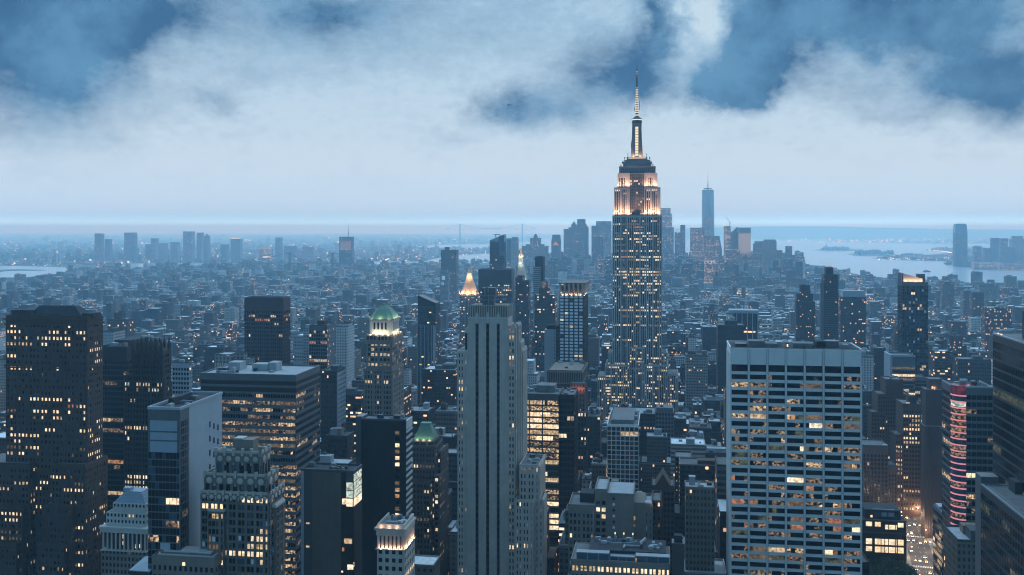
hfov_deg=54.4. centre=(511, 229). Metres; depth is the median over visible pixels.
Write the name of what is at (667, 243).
broad glass tower
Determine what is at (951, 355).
brick apartment building
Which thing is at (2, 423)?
glass office building
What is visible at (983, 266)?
pier building
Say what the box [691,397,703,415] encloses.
brick loft building
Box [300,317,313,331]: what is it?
glass office building
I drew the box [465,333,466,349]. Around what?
shoulder window
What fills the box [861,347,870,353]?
brick loft building
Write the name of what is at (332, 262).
suspension bridge
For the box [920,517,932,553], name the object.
pavement
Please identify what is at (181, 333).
stone office building
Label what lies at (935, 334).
stone office building
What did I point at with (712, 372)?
brick loft building
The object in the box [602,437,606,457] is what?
brick loft building
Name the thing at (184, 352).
brick loft building
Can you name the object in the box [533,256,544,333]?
slim black tower
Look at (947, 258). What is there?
water
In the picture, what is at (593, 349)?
stone office building
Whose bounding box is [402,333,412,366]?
stone office building
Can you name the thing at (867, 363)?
stone office building
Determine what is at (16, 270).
river pier ground
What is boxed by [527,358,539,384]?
stone office building
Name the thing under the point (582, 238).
shouldered tower
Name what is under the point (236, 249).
distant tower
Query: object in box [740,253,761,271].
plain river block
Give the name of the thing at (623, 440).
white grid tower
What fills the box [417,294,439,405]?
wedge glass tower
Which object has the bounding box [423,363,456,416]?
brown wide block
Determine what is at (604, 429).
stone office building
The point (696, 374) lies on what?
stone office building
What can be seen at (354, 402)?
brick apartment building
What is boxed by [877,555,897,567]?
park tree
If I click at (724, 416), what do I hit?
stone office building
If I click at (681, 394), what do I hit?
brick loft building
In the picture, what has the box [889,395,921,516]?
lit masonry block
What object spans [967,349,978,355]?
brick apartment building
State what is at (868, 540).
window
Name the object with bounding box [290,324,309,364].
white louvred block
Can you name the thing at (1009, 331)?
stone office building
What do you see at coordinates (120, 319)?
brown slab apartments
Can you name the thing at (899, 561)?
park tree
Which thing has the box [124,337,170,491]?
gothic tower
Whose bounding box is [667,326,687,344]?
brick apartment building
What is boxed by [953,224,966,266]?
curved riverside tower
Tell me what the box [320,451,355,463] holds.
stone office building
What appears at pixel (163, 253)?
distant tower
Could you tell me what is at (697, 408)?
stone office building
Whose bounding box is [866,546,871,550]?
window
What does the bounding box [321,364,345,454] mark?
pale sided block
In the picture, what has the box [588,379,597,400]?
brick loft building
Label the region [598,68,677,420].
spire skyscraper
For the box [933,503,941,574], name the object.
lit corner store
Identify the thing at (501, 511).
slotted stone tower
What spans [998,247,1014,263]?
riverside tower
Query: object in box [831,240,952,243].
bayonne spit ground
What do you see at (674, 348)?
brick apartment building
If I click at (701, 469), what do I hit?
brick apartment building
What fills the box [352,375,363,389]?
stone office building
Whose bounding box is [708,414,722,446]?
glass office building
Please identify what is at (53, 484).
brick tower
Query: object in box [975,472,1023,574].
dark corner building
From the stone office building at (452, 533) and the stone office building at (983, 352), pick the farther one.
the stone office building at (983, 352)
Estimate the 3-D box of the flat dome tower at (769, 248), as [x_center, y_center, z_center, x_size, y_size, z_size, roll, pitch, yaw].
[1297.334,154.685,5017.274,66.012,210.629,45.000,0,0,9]
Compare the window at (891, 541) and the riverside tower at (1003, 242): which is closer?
the window at (891, 541)
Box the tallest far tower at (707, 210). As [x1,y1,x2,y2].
[702,183,713,235]
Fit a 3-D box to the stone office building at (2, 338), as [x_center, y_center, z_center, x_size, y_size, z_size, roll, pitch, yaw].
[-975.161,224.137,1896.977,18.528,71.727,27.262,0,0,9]
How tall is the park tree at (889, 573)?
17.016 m
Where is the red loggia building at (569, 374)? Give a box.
[546,360,587,490]
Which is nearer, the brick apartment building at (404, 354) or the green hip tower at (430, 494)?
the green hip tower at (430, 494)
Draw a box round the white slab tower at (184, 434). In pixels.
[147,391,222,574]
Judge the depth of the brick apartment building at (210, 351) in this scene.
1396.80 m
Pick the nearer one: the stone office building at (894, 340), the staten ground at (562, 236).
the stone office building at (894, 340)
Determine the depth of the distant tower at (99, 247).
7597.66 m
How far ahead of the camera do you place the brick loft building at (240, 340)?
2026.49 m
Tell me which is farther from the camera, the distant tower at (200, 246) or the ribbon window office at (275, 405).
the distant tower at (200, 246)
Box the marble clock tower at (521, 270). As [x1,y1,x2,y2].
[517,248,527,279]
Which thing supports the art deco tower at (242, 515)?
on the manhattan ground
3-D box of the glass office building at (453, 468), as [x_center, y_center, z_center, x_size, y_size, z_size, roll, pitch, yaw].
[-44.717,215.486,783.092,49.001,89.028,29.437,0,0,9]
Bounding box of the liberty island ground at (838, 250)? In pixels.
[817,249,855,250]
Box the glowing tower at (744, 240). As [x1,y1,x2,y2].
[738,228,750,252]
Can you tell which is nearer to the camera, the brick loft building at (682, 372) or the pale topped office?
the brick loft building at (682, 372)
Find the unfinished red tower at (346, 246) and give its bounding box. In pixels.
[339,228,353,269]
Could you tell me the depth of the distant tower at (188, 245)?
7895.66 m
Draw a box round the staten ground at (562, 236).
[509,234,1008,243]
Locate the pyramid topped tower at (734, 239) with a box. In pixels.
[731,227,737,249]
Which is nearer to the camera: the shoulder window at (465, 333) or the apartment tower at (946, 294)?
the shoulder window at (465, 333)
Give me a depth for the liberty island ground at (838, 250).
12469.75 m
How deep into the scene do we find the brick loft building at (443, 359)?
1559.02 m
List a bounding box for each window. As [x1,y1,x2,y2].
[217,462,221,472]
[225,463,228,472]
[232,463,235,472]
[239,463,243,472]
[247,463,250,473]
[254,464,258,473]
[342,498,349,504]
[344,538,351,543]
[346,482,352,489]
[346,491,352,497]
[347,565,352,569]
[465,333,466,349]
[623,164,650,165]
[866,538,871,543]
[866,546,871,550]
[875,539,880,544]
[875,546,880,551]
[889,539,894,544]
[889,547,894,552]
[898,540,903,545]
[898,547,903,552]
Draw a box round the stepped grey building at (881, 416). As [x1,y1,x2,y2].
[867,375,909,459]
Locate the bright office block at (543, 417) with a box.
[527,382,562,574]
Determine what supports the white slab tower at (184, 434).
on the manhattan ground
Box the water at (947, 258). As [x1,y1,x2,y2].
[831,238,1023,266]
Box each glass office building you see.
[0,417,5,431]
[175,348,192,357]
[211,328,221,340]
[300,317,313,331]
[449,448,456,517]
[547,505,557,574]
[608,404,619,414]
[688,429,703,437]
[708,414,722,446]
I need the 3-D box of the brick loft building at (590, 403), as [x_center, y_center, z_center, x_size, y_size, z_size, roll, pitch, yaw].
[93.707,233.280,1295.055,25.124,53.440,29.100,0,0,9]
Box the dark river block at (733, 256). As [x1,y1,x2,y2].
[725,250,739,263]
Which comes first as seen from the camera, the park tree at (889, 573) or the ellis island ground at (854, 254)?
the park tree at (889, 573)
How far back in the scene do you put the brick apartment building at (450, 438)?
863.87 m
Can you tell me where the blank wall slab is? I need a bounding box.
[301,462,361,574]
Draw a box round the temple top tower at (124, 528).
[99,486,147,574]
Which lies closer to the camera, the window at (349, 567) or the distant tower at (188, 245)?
the window at (349, 567)
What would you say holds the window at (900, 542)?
in the grand window building at (884, 533)
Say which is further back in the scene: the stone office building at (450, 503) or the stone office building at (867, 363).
the stone office building at (867, 363)
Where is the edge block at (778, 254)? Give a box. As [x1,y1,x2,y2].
[776,250,781,258]
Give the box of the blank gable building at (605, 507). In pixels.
[568,476,661,574]
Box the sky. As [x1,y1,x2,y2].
[0,0,1023,233]
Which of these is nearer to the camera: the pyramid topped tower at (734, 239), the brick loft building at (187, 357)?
the brick loft building at (187, 357)
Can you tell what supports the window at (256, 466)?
in the art deco tower at (242, 515)
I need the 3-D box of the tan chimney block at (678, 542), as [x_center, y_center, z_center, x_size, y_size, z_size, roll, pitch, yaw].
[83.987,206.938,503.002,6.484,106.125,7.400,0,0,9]
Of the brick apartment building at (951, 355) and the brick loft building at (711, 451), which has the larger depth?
the brick apartment building at (951, 355)
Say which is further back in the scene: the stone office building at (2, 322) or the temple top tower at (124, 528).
the stone office building at (2, 322)
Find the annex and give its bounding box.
[129,556,151,574]
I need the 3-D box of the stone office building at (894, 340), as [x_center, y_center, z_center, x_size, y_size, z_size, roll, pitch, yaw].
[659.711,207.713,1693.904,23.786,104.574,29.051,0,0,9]
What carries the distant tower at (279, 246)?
on the brooklyn ground at (254, 235)
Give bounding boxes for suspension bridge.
[245,253,368,267]
[447,224,534,244]
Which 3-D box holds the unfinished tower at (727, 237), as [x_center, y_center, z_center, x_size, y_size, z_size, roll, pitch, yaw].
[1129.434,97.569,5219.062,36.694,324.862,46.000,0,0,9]
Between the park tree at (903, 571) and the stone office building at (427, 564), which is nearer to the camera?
the stone office building at (427, 564)
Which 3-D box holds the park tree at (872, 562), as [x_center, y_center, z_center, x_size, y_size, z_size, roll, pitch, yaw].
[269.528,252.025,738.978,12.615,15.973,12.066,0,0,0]
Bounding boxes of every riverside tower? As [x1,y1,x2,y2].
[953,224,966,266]
[973,246,981,262]
[982,248,989,262]
[990,238,998,261]
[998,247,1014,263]
[999,238,1007,246]
[1009,236,1023,263]
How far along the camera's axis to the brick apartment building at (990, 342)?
1632.30 m
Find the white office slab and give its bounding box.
[726,339,861,574]
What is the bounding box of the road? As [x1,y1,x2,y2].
[902,516,932,574]
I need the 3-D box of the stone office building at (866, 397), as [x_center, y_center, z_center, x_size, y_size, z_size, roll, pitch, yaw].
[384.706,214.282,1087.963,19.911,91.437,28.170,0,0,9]
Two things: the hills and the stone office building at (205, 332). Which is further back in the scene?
the hills
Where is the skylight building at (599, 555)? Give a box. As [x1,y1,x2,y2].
[571,532,669,574]
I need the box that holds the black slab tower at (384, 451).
[356,413,412,574]
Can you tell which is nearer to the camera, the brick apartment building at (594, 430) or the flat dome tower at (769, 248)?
the brick apartment building at (594, 430)
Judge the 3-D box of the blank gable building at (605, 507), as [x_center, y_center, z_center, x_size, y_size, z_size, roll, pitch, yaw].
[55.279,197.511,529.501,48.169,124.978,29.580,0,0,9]
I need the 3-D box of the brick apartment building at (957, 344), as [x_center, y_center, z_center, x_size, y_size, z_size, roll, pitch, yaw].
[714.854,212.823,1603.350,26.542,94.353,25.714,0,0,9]
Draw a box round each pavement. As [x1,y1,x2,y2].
[907,549,912,568]
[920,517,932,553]
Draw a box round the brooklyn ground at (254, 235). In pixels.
[0,234,541,269]
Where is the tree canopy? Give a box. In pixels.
[0,244,893,307]
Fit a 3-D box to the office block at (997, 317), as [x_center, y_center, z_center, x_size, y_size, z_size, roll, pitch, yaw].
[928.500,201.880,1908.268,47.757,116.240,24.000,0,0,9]
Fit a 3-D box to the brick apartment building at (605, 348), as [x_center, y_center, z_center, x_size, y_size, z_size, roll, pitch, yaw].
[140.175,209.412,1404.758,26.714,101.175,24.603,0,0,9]
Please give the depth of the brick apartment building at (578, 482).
856.85 m
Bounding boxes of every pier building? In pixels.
[971,263,1002,269]
[996,264,1023,270]
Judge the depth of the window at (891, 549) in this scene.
741.63 m
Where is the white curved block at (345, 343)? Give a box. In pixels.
[336,320,353,386]
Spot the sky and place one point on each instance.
(117, 116)
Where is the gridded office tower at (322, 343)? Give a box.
[309,320,335,437]
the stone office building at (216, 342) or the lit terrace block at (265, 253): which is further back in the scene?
the lit terrace block at (265, 253)
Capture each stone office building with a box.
[0,316,5,329]
[0,328,5,349]
[0,355,5,410]
[137,333,166,347]
[172,327,190,343]
[193,359,203,382]
[195,323,214,345]
[210,338,231,344]
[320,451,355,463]
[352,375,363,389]
[354,347,361,378]
[361,361,365,374]
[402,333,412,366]
[404,365,416,405]
[408,342,416,385]
[415,555,439,574]
[435,402,456,431]
[442,345,455,350]
[448,520,456,574]
[449,488,452,521]
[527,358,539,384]
[540,371,543,380]
[558,504,567,574]
[582,468,591,487]
[588,334,599,374]
[588,374,597,386]
[589,452,607,488]
[600,339,609,353]
[602,421,606,437]
[641,428,670,493]
[667,354,684,365]
[668,356,677,369]
[670,433,705,481]
[674,408,690,419]
[678,406,691,410]
[684,475,726,574]
[685,350,707,410]
[688,331,695,350]
[689,413,705,428]
[692,402,702,417]
[707,349,715,359]
[708,388,715,395]
[711,439,721,446]
[715,455,725,558]
[723,387,725,446]
[861,351,873,389]
[862,384,871,438]
[891,322,897,351]
[928,332,945,337]
[928,335,947,348]
[928,341,940,351]
[943,522,974,574]
[975,347,988,357]
[990,358,992,385]
[993,329,1021,333]
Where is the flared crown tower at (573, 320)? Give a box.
[558,280,590,411]
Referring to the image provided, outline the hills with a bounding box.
[674,226,1023,238]
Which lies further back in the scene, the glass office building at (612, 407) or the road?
the glass office building at (612, 407)
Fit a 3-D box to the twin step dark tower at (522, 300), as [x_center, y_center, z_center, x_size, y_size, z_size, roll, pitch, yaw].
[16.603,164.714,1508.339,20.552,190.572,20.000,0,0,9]
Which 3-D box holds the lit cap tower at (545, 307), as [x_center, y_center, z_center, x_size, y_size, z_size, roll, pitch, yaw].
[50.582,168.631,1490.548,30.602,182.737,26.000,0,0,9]
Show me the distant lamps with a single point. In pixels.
(471, 251)
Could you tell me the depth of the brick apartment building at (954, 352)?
1369.87 m
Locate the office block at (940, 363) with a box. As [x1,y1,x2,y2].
[930,347,949,380]
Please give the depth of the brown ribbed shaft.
839.56 m
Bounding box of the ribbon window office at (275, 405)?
[200,360,319,574]
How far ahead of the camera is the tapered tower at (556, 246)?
5493.17 m
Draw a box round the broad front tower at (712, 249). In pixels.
[704,236,721,262]
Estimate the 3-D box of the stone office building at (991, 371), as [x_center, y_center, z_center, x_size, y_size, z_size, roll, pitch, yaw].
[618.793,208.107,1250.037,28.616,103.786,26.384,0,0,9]
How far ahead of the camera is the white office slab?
534.90 m
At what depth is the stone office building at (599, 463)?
723.42 m
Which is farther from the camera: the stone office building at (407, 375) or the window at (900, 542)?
the stone office building at (407, 375)
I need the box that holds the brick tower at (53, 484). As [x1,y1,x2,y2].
[0,305,107,574]
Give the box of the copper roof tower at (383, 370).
[363,303,403,414]
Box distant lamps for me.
[4,236,972,334]
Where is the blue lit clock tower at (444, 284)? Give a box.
[440,269,449,302]
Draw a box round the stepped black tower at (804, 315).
[794,284,814,341]
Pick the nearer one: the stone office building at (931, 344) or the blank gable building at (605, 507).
the blank gable building at (605, 507)
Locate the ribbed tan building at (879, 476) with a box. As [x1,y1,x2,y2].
[862,439,896,505]
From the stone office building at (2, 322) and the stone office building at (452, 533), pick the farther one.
the stone office building at (2, 322)
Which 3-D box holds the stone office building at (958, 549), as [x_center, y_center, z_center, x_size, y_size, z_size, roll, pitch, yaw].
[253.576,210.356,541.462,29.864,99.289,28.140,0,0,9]
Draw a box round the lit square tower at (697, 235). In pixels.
[690,228,704,260]
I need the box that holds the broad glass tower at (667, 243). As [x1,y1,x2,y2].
[662,227,673,261]
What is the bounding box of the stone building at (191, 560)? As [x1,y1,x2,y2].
[152,543,221,574]
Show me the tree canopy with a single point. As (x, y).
(30, 255)
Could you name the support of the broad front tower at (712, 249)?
on the manhattan ground
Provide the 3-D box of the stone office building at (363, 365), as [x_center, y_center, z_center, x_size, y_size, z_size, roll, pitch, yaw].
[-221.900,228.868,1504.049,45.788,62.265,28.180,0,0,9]
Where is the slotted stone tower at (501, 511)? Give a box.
[457,286,546,574]
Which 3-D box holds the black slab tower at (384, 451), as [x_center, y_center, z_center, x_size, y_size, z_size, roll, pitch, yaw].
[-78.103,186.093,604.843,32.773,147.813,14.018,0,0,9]
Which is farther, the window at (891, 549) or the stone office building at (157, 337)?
the stone office building at (157, 337)
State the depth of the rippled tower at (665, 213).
5494.21 m
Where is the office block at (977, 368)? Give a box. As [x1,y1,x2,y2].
[952,355,990,384]
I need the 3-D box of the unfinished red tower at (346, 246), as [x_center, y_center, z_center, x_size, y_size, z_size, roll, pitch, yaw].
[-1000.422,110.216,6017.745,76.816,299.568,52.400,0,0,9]
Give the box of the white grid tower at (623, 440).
[607,407,639,491]
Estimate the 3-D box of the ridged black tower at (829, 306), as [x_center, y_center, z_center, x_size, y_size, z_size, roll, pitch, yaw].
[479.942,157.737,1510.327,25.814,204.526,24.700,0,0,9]
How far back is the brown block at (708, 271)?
4297.45 m
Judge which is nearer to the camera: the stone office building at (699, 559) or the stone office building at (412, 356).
the stone office building at (699, 559)
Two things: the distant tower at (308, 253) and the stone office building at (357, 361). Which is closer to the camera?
the stone office building at (357, 361)
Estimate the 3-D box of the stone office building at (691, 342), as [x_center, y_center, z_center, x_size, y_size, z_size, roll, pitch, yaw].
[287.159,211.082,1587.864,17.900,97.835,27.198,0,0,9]
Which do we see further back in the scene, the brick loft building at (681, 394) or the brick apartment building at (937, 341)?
the brick apartment building at (937, 341)
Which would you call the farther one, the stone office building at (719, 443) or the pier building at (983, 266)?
the pier building at (983, 266)
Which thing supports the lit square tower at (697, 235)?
on the manhattan ground
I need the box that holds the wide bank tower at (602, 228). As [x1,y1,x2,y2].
[591,221,611,262]
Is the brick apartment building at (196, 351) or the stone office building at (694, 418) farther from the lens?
the brick apartment building at (196, 351)
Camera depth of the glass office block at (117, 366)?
743.05 m
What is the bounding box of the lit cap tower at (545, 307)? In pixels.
[535,281,556,371]
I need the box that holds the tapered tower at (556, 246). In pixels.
[551,235,560,260]
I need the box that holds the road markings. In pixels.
[906,518,932,570]
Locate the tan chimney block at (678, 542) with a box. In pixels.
[672,533,684,574]
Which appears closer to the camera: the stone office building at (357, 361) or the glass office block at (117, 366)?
the glass office block at (117, 366)
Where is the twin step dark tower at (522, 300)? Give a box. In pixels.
[515,275,530,357]
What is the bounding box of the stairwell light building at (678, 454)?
[675,451,691,501]
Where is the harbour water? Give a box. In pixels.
[0,238,1023,282]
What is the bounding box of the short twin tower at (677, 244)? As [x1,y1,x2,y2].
[675,232,679,257]
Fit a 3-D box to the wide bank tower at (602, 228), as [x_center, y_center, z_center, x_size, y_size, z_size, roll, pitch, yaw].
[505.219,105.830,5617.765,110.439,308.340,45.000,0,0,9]
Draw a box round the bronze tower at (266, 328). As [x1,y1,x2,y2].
[244,296,290,364]
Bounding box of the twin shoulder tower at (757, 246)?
[753,241,761,252]
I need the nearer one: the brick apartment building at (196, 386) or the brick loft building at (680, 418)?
the brick loft building at (680, 418)
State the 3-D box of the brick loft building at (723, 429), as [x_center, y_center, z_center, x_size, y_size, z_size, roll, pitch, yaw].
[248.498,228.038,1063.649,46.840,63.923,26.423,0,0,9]
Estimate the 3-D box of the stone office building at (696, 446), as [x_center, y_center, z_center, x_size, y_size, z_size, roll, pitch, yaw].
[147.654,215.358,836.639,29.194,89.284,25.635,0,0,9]
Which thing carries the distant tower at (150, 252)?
on the brooklyn ground at (254, 235)
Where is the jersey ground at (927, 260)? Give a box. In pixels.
[874,250,970,264]
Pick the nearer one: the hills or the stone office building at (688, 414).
the stone office building at (688, 414)
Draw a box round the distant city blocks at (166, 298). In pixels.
[0,250,1023,565]
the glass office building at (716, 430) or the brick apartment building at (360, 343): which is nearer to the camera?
the glass office building at (716, 430)
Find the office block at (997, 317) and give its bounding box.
[981,305,1011,350]
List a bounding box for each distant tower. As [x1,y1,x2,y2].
[95,233,103,261]
[105,239,111,260]
[124,233,137,260]
[145,244,154,260]
[151,238,158,259]
[159,243,167,263]
[170,242,179,262]
[183,231,194,262]
[197,233,203,261]
[204,234,209,259]
[220,244,228,262]
[231,238,242,262]
[275,237,282,261]
[284,246,297,261]
[302,247,314,260]
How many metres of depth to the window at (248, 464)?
429.17 m
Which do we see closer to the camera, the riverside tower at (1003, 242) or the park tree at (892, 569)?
the park tree at (892, 569)
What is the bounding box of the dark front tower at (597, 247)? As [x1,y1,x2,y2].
[592,236,603,270]
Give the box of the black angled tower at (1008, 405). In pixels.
[992,310,1023,494]
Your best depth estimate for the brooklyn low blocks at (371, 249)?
13517.57 m
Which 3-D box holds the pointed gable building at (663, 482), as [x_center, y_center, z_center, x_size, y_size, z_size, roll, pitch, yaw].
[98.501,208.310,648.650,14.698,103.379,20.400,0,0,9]
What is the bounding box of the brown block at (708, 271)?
[704,261,713,282]
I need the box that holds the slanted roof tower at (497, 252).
[490,234,505,268]
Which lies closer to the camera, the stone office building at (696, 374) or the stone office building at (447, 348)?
the stone office building at (696, 374)
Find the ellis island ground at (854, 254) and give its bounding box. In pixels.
[849,252,895,255]
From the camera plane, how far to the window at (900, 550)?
740.72 m
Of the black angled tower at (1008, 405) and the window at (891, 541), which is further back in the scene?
the window at (891, 541)
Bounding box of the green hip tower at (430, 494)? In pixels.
[412,421,448,574]
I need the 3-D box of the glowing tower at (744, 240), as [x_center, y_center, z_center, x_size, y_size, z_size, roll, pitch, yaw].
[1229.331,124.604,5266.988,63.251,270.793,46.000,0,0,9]
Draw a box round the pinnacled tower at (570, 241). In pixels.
[564,222,576,257]
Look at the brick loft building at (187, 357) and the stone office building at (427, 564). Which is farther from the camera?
the brick loft building at (187, 357)
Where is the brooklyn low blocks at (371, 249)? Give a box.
[0,235,544,264]
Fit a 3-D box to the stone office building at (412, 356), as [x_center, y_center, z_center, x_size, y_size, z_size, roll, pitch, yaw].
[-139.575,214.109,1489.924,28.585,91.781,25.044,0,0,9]
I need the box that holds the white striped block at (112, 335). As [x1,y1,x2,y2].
[103,327,124,344]
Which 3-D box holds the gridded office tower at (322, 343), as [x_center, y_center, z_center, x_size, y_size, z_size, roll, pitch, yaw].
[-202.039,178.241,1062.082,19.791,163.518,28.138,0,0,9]
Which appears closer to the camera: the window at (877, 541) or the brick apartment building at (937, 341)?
the window at (877, 541)
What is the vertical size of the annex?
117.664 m
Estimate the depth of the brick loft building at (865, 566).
614.25 m
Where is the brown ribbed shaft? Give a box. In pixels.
[920,377,941,537]
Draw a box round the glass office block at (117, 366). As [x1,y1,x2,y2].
[103,337,153,510]
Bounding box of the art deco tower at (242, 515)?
[199,436,284,574]
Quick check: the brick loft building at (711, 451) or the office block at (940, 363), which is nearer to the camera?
the brick loft building at (711, 451)
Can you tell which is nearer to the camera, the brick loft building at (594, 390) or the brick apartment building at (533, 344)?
the brick loft building at (594, 390)
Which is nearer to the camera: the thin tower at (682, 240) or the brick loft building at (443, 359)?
the brick loft building at (443, 359)
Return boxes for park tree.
[868,557,880,568]
[869,563,888,574]
[869,568,882,574]
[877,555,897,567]
[881,569,897,574]
[886,566,896,571]
[893,560,908,567]
[895,566,918,574]
[896,562,916,574]
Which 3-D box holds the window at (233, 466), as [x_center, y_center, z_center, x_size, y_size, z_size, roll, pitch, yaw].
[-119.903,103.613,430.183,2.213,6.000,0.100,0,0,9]
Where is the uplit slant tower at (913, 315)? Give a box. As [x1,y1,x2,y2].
[897,272,927,376]
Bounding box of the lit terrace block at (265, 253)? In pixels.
[259,248,272,261]
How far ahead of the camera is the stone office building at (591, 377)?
1401.44 m
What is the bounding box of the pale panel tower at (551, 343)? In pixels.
[544,324,558,381]
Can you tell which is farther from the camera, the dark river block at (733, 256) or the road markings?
the dark river block at (733, 256)
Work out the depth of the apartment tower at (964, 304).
2299.63 m
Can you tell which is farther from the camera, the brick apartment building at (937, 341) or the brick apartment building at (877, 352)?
the brick apartment building at (937, 341)
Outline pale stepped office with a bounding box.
[172,359,192,396]
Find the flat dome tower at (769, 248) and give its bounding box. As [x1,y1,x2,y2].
[762,240,776,268]
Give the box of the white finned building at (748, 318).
[728,309,758,340]
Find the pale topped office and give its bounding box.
[838,290,865,348]
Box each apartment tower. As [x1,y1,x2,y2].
[940,281,953,309]
[960,289,970,319]
[969,290,983,316]
[977,285,998,305]
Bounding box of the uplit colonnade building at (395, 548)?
[374,512,415,574]
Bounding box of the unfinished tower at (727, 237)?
[724,217,730,259]
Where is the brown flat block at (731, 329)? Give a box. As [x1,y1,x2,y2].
[716,317,743,393]
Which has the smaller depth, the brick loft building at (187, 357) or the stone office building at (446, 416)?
the stone office building at (446, 416)
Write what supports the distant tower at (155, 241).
on the brooklyn ground at (254, 235)
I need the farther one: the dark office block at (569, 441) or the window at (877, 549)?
the window at (877, 549)
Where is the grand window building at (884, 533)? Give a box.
[862,502,906,567]
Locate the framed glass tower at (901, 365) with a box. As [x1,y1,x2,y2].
[884,351,925,401]
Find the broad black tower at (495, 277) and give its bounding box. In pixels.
[478,268,514,322]
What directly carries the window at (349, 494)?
in the blank wall slab
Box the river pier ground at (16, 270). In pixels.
[0,269,31,271]
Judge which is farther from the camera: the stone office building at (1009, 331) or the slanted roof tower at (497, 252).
the slanted roof tower at (497, 252)
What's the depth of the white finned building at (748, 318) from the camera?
1446.56 m
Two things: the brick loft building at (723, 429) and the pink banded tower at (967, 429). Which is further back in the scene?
the brick loft building at (723, 429)
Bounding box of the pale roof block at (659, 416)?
[616,404,673,490]
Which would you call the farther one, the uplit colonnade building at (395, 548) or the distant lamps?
the distant lamps
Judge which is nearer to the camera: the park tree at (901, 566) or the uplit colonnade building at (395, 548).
the uplit colonnade building at (395, 548)
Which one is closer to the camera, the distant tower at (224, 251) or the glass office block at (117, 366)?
the glass office block at (117, 366)
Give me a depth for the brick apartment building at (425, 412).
939.18 m
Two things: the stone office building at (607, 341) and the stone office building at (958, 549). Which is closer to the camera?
the stone office building at (958, 549)
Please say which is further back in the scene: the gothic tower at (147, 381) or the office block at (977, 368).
the office block at (977, 368)
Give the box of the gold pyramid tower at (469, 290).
[458,265,477,343]
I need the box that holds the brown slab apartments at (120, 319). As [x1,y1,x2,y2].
[107,311,134,337]
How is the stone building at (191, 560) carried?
on the manhattan ground
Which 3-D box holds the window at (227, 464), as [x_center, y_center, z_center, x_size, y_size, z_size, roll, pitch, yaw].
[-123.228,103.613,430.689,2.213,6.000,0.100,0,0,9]
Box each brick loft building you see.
[0,410,5,416]
[167,338,189,355]
[173,335,192,343]
[177,349,192,357]
[179,353,192,360]
[236,345,243,351]
[237,335,243,345]
[440,355,453,363]
[445,349,455,354]
[449,518,456,530]
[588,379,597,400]
[588,389,593,405]
[588,404,601,411]
[589,365,600,376]
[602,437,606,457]
[674,412,686,437]
[678,377,684,402]
[680,363,684,384]
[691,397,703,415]
[704,393,723,414]
[705,409,719,417]
[705,440,725,457]
[708,359,715,385]
[716,399,723,423]
[721,418,723,446]
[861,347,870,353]
[862,551,869,574]
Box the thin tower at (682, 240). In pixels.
[680,225,684,255]
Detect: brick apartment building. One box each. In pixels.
[0,431,5,450]
[192,345,198,360]
[193,341,211,362]
[193,382,200,390]
[204,341,231,370]
[326,421,353,457]
[346,387,363,454]
[354,336,365,361]
[402,346,406,366]
[404,385,410,414]
[411,402,434,437]
[414,427,456,447]
[456,340,464,362]
[532,334,534,357]
[558,509,564,541]
[578,474,579,490]
[588,408,601,472]
[601,342,611,370]
[620,402,632,406]
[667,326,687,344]
[667,342,681,354]
[675,457,714,539]
[679,329,690,354]
[683,333,689,354]
[690,419,711,444]
[702,324,715,350]
[868,331,880,349]
[871,342,885,389]
[928,336,942,348]
[928,352,953,380]
[946,347,956,355]
[947,332,966,355]
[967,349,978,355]
[989,335,992,358]
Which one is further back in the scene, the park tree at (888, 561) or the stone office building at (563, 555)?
the park tree at (888, 561)
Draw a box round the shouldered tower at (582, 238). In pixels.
[577,219,588,258]
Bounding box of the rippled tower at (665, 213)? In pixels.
[660,208,671,226]
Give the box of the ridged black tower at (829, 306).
[820,266,838,340]
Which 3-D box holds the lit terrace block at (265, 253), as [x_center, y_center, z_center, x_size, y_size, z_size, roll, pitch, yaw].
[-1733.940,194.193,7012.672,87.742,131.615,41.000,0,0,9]
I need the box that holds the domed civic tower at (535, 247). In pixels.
[522,234,548,264]
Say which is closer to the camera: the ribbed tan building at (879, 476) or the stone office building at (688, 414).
the ribbed tan building at (879, 476)
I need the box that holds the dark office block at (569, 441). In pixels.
[561,387,577,512]
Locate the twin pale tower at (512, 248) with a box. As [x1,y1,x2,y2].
[506,237,518,268]
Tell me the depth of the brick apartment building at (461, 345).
1554.21 m
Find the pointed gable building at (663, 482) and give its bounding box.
[652,468,674,574]
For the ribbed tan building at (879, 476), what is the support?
on the manhattan ground
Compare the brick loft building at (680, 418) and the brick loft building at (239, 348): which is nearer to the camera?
the brick loft building at (680, 418)
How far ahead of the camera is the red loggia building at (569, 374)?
896.31 m
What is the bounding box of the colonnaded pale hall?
[215,351,254,367]
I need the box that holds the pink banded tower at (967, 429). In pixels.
[942,379,992,574]
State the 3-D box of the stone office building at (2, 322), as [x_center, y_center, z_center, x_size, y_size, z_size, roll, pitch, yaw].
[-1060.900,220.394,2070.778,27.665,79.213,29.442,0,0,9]
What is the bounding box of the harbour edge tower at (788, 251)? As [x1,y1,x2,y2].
[785,246,795,265]
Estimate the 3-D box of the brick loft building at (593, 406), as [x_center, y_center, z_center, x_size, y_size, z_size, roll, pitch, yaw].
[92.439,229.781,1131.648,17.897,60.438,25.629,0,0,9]
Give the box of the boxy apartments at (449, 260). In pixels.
[441,247,458,300]
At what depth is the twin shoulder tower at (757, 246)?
5047.89 m

